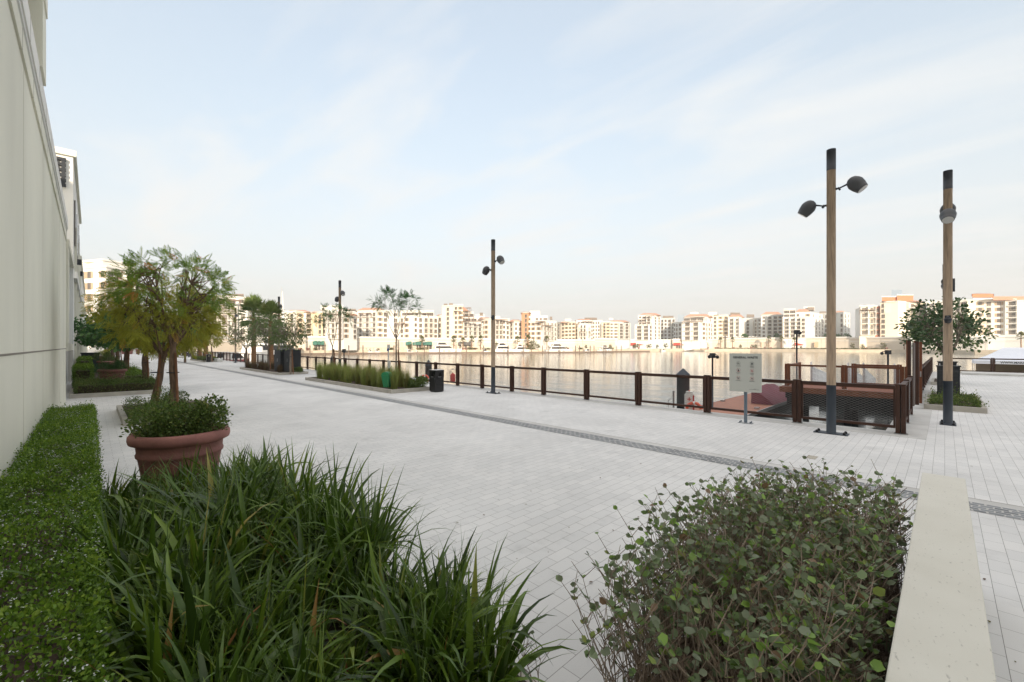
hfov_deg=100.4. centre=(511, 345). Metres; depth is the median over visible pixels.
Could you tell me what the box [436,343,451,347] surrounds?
window
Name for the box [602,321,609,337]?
apartment building
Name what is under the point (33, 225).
waterfront building
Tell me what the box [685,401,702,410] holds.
life ring
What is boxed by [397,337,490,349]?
podium building
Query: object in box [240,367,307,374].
planter bed
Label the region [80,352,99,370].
storage box
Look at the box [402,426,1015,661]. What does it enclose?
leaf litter
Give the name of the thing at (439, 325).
apartment building
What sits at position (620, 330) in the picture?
apartment building
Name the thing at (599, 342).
podium building
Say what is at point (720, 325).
apartment building
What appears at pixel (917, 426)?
quay edge
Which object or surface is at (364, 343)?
podium building
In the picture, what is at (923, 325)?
glossy tree
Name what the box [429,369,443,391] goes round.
waste bin
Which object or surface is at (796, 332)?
camera pole
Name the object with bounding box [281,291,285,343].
sailing yacht
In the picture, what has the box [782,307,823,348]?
apartment building
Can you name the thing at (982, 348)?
hoarding
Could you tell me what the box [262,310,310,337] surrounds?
apartment building
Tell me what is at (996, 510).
setts band
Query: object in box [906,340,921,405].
gangway gate
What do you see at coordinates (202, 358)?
hedge
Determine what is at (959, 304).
apartment building
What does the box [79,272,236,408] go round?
feather leaf tree
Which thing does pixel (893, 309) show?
apartment building
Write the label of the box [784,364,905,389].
railing
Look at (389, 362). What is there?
bag dispenser post
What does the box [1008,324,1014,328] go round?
window
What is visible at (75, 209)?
window
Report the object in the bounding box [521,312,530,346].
apartment tower
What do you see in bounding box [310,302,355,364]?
young tree
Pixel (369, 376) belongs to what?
grass clump
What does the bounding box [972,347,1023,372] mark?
event tent
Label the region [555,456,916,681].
leafy shrub
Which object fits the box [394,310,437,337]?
apartment building
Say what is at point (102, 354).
potted shrub
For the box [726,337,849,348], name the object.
podium building
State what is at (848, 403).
boarding pier
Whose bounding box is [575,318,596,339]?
apartment building
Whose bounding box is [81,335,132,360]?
broad leaf tree
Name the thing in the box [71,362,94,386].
hedge
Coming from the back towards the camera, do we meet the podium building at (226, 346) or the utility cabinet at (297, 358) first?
the podium building at (226, 346)
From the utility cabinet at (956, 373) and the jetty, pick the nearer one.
the utility cabinet at (956, 373)
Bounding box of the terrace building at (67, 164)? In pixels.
[55,146,82,381]
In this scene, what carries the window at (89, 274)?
in the apartment building at (93, 278)
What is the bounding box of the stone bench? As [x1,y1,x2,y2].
[214,358,222,361]
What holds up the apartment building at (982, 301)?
on the podium building at (1000, 342)
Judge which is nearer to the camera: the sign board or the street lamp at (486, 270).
the sign board
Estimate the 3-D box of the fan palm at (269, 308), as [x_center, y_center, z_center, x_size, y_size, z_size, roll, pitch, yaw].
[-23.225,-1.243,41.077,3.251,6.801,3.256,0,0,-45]
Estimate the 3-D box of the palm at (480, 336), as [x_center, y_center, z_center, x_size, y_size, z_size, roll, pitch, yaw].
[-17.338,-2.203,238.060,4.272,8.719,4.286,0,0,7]
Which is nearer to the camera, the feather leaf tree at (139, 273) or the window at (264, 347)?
the feather leaf tree at (139, 273)
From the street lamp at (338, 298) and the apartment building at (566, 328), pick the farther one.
the apartment building at (566, 328)
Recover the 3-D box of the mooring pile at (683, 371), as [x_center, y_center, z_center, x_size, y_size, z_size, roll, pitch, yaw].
[9.298,3.835,23.185,0.700,5.230,0.700,0,0,-45]
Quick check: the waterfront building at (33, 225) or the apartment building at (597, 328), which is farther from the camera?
the apartment building at (597, 328)
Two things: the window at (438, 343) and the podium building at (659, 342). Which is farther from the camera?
the podium building at (659, 342)
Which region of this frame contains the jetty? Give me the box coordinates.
[301,351,649,354]
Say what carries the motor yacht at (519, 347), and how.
on the water
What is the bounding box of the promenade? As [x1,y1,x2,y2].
[63,352,1023,681]
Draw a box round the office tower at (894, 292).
[891,290,901,295]
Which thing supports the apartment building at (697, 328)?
on the far shore
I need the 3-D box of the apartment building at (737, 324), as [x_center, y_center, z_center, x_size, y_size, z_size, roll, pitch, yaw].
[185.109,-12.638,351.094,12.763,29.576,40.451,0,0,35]
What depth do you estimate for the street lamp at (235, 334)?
54.34 m
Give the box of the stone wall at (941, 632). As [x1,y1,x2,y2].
[885,472,995,681]
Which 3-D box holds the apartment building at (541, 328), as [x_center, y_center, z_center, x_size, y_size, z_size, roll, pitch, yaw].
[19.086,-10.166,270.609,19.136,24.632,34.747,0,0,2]
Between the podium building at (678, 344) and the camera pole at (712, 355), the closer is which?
the camera pole at (712, 355)
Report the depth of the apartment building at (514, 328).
270.00 m
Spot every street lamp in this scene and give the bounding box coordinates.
[233,308,237,362]
[278,297,281,348]
[335,280,344,369]
[482,239,504,393]
[798,148,867,435]
[939,169,956,425]
[941,264,942,360]
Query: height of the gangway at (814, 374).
2.230 m
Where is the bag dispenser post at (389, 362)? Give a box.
[387,344,390,368]
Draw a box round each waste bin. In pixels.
[206,354,210,361]
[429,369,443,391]
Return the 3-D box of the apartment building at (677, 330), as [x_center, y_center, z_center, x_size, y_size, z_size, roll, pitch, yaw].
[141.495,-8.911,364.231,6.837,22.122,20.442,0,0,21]
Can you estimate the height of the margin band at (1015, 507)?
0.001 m
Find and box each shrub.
[92,351,119,361]
[93,357,129,373]
[118,393,233,437]
[121,386,176,416]
[134,467,182,496]
[160,391,189,407]
[292,366,302,371]
[407,375,429,387]
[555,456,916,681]
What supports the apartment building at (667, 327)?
on the far shore
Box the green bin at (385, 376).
[381,372,391,386]
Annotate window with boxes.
[74,200,76,245]
[77,217,77,258]
[86,271,92,278]
[86,283,92,289]
[263,340,293,349]
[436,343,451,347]
[498,343,509,350]
[552,344,565,348]
[995,313,1002,316]
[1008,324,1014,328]
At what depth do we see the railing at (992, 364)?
32.88 m
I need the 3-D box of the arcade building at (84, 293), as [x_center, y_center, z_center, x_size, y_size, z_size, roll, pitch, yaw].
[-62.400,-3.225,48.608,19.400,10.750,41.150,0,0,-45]
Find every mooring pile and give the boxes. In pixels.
[425,360,431,381]
[676,368,689,408]
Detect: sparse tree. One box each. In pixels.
[222,319,266,360]
[244,313,289,369]
[268,312,313,373]
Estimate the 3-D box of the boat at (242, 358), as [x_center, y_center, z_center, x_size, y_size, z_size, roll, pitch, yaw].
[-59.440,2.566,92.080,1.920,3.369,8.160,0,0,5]
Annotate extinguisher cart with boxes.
[450,369,454,381]
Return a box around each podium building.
[189,336,294,350]
[295,336,395,349]
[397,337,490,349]
[495,339,594,348]
[595,338,615,348]
[630,339,671,348]
[672,339,725,348]
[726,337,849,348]
[850,336,908,349]
[910,335,1023,349]
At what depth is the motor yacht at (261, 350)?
123.42 m
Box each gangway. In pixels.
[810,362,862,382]
[863,363,895,383]
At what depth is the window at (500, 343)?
228.71 m
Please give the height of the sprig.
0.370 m
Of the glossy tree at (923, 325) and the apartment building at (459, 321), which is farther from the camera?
the apartment building at (459, 321)
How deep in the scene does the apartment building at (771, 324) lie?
326.21 m
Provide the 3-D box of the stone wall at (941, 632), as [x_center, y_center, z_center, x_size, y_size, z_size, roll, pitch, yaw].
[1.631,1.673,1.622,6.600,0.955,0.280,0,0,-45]
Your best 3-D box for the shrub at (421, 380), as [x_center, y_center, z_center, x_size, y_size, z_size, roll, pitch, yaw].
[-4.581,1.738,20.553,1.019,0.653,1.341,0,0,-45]
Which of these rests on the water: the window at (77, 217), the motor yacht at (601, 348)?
the motor yacht at (601, 348)
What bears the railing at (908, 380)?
on the quay edge
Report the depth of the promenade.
7.74 m
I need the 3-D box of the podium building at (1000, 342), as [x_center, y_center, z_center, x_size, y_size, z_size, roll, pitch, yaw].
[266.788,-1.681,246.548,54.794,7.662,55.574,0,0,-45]
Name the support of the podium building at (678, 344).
on the far shore
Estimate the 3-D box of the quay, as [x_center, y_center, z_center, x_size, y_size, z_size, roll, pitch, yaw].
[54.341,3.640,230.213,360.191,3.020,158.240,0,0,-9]
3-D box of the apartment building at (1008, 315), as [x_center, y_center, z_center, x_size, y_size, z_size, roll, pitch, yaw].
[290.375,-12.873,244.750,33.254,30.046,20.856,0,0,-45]
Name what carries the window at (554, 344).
in the motor yacht at (556, 348)
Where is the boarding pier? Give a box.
[779,384,892,425]
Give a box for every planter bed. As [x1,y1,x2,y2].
[69,372,161,398]
[116,399,224,425]
[117,567,537,681]
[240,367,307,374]
[305,377,429,393]
[924,392,986,413]
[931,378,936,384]
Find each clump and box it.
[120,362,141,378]
[244,360,273,370]
[276,363,282,372]
[314,359,413,388]
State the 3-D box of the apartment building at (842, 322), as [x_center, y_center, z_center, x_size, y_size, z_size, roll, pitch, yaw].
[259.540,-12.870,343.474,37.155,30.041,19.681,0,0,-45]
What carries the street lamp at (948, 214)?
on the promenade
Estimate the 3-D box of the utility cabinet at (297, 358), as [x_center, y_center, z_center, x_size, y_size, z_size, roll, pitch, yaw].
[-17.267,1.105,33.532,0.760,1.850,1.860,0,0,-45]
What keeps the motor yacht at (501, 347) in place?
on the water
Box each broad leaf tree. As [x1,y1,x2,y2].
[74,309,165,369]
[77,321,121,362]
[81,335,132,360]
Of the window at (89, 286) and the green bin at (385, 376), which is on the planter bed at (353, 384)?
the green bin at (385, 376)
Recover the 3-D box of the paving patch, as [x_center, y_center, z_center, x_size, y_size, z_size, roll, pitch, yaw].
[5.784,2.146,8.230,0.290,0.007,0.153,0,0,-45]
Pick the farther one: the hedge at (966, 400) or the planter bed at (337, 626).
the hedge at (966, 400)
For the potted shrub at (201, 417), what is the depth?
5.50 m
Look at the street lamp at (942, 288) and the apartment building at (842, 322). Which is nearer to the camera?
the street lamp at (942, 288)
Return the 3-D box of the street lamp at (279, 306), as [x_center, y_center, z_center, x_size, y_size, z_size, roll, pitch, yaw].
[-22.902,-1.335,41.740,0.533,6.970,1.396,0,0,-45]
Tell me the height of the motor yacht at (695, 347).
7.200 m
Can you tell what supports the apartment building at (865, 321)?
on the far shore
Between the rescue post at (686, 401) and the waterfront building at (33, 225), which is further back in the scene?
the rescue post at (686, 401)
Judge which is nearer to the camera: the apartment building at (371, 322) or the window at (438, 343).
the window at (438, 343)
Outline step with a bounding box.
[961,371,1023,376]
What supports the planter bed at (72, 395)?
on the promenade
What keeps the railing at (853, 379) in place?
on the boarding pier
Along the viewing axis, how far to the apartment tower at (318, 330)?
205.20 m
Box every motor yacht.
[240,332,293,359]
[429,342,461,351]
[495,342,515,351]
[514,342,529,351]
[544,343,572,351]
[597,344,611,350]
[684,342,707,350]
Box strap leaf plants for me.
[0,435,579,681]
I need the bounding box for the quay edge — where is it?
[178,355,936,439]
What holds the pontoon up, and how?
on the water
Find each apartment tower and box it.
[311,311,324,335]
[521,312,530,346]
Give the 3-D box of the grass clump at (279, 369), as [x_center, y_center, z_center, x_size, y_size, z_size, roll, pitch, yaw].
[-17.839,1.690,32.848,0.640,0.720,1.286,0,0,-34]
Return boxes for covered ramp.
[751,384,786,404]
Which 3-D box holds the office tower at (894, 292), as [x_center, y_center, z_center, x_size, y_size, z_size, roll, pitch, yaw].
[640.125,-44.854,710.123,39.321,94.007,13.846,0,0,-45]
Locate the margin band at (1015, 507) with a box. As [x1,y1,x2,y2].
[134,353,1023,510]
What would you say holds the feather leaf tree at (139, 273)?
on the planter bed at (122, 415)
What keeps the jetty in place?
on the water
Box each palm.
[236,293,267,364]
[252,299,284,362]
[478,335,483,349]
[1016,331,1023,347]
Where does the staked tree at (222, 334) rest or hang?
on the promenade
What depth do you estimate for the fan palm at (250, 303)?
46.40 m
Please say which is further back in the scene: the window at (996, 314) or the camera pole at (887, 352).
the window at (996, 314)
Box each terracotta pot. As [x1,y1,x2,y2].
[96,361,113,367]
[97,368,126,379]
[126,426,229,489]
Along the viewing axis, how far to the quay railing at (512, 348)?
260.29 m
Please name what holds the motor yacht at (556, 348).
on the water
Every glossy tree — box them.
[894,296,995,354]
[899,313,998,357]
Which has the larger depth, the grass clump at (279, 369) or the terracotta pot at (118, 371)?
the grass clump at (279, 369)
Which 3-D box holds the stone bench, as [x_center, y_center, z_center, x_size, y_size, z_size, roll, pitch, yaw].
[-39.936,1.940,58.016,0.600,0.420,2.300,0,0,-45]
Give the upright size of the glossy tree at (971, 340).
4.241 m
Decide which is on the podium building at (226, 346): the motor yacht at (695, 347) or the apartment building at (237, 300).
the apartment building at (237, 300)
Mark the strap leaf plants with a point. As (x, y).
(198, 563)
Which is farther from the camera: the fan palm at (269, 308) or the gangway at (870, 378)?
the fan palm at (269, 308)
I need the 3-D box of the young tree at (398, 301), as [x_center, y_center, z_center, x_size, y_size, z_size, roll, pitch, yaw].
[-5.754,-0.458,21.413,2.792,5.121,2.952,0,0,-7]
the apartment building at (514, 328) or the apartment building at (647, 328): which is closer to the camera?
the apartment building at (514, 328)
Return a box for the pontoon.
[694,385,791,417]
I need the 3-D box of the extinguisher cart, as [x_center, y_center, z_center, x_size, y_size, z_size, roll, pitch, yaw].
[-5.268,2.611,37.531,0.578,1.200,0.436,0,0,25]
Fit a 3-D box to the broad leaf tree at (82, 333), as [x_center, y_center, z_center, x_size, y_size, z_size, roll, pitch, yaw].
[-23.457,-0.138,26.072,5.112,4.560,5.415,0,0,-14]
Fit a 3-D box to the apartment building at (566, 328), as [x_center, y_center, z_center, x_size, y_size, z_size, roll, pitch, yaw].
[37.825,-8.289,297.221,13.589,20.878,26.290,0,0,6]
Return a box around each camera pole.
[708,353,718,406]
[794,330,801,378]
[880,350,890,383]
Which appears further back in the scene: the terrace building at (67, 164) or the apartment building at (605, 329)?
the apartment building at (605, 329)
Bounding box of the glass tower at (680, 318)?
[678,315,683,321]
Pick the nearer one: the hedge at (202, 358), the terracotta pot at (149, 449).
the terracotta pot at (149, 449)
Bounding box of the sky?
[44,0,1023,338]
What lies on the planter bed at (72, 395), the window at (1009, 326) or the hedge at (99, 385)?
the hedge at (99, 385)
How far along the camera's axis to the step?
31.05 m
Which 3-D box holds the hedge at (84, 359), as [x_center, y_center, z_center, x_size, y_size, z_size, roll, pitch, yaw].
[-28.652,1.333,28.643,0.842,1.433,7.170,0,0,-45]
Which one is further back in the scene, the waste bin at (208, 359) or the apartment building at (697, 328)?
the apartment building at (697, 328)
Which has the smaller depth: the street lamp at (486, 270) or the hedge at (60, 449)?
the hedge at (60, 449)
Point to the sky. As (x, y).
(625, 160)
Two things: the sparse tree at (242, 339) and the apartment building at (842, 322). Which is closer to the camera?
the sparse tree at (242, 339)
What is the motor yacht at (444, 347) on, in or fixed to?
on the water
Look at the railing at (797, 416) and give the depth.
14.07 m
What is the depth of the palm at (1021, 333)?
198.95 m
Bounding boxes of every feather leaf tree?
[75,308,202,379]
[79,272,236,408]
[96,244,238,405]
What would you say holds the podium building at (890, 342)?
on the far shore
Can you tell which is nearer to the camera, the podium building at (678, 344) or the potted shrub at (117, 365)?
the potted shrub at (117, 365)
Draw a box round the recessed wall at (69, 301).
[66,239,73,383]
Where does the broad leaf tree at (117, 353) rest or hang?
on the planter bed at (72, 395)
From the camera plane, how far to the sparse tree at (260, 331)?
36.42 m
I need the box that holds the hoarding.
[922,339,987,349]
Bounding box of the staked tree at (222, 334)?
[201,332,223,361]
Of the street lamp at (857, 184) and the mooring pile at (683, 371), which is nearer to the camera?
the street lamp at (857, 184)
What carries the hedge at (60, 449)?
on the planter bed
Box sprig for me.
[512,619,547,681]
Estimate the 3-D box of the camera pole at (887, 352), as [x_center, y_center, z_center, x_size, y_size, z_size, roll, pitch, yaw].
[22.386,1.800,25.601,0.559,3.100,0.220,0,0,0]
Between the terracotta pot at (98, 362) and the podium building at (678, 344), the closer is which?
the terracotta pot at (98, 362)
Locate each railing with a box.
[178,350,907,434]
[302,347,622,350]
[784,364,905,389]
[787,362,800,385]
[851,363,901,384]
[898,376,912,432]
[922,357,932,393]
[953,358,1023,372]
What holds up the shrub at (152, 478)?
on the planter bed at (337, 626)
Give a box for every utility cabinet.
[274,349,283,370]
[283,349,301,371]
[936,363,960,394]
[937,359,957,364]
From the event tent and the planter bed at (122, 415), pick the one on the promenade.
the planter bed at (122, 415)
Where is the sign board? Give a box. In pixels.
[729,353,761,423]
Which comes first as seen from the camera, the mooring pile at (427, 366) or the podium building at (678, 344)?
the mooring pile at (427, 366)
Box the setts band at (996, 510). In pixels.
[133,353,1023,519]
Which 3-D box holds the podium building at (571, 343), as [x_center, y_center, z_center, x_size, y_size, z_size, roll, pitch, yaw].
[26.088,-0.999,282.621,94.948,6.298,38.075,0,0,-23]
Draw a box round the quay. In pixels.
[209,349,996,353]
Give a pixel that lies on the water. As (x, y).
(698, 363)
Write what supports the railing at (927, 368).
on the quay edge
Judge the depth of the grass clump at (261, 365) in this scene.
37.28 m
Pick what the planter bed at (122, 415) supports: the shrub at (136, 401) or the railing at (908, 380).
the shrub at (136, 401)
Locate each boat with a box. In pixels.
[209,351,224,358]
[224,350,243,361]
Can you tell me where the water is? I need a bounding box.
[250,351,988,429]
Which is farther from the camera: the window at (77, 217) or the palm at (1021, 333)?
the palm at (1021, 333)
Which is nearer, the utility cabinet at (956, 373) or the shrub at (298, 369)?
the utility cabinet at (956, 373)
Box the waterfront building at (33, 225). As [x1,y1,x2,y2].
[0,0,67,480]
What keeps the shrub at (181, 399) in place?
on the planter bed at (122, 415)
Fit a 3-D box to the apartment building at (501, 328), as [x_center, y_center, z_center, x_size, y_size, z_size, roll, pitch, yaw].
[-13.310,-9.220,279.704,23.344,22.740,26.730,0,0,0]
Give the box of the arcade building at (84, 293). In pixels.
[80,256,85,351]
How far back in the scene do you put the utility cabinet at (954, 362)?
19.43 m
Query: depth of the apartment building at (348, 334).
202.88 m
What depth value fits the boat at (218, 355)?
93.78 m
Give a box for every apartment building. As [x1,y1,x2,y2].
[82,259,139,352]
[194,294,261,346]
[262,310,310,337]
[321,305,356,349]
[355,308,397,336]
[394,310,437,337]
[437,314,441,337]
[442,303,482,337]
[475,314,508,338]
[509,320,520,338]
[529,311,556,348]
[556,319,575,338]
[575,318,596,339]
[593,318,612,339]
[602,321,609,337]
[610,320,630,348]
[635,313,660,348]
[661,316,674,338]
[673,322,681,338]
[682,312,716,348]
[712,315,729,338]
[728,313,745,337]
[746,314,760,337]
[761,312,782,337]
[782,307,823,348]
[819,311,849,336]
[855,305,875,347]
[875,306,879,336]
[880,294,925,336]
[927,299,966,335]
[967,293,993,335]
[993,296,1023,334]
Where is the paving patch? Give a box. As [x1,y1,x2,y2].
[807,455,817,458]
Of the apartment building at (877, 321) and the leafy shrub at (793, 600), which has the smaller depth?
the leafy shrub at (793, 600)
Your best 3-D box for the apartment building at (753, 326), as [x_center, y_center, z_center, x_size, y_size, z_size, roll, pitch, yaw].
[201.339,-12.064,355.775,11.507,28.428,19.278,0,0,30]
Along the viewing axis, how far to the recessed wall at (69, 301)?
21.32 m
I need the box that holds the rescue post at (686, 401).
[684,390,693,409]
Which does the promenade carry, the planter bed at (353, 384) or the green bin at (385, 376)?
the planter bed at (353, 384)
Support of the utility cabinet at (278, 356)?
on the planter bed at (271, 371)
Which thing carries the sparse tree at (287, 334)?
on the planter bed at (271, 371)
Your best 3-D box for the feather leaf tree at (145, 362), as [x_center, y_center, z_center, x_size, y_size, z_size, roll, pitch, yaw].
[-17.423,-0.004,20.110,4.673,4.243,4.861,0,0,6]
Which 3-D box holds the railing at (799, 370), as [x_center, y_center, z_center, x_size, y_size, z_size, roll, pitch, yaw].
[15.937,1.557,24.072,2.760,1.210,0.120,0,0,-45]
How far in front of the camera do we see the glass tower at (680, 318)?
900.00 m
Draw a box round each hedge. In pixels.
[0,399,129,681]
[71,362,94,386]
[73,363,169,393]
[76,355,92,363]
[192,356,217,360]
[923,382,989,407]
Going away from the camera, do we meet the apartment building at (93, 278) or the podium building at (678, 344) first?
the apartment building at (93, 278)
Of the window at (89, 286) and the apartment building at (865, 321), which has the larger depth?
the apartment building at (865, 321)
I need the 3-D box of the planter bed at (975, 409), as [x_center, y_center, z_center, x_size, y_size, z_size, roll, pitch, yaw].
[16.463,2.065,15.919,5.400,0.170,1.450,0,0,-45]
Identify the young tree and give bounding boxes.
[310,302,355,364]
[366,285,423,372]
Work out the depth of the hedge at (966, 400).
14.70 m

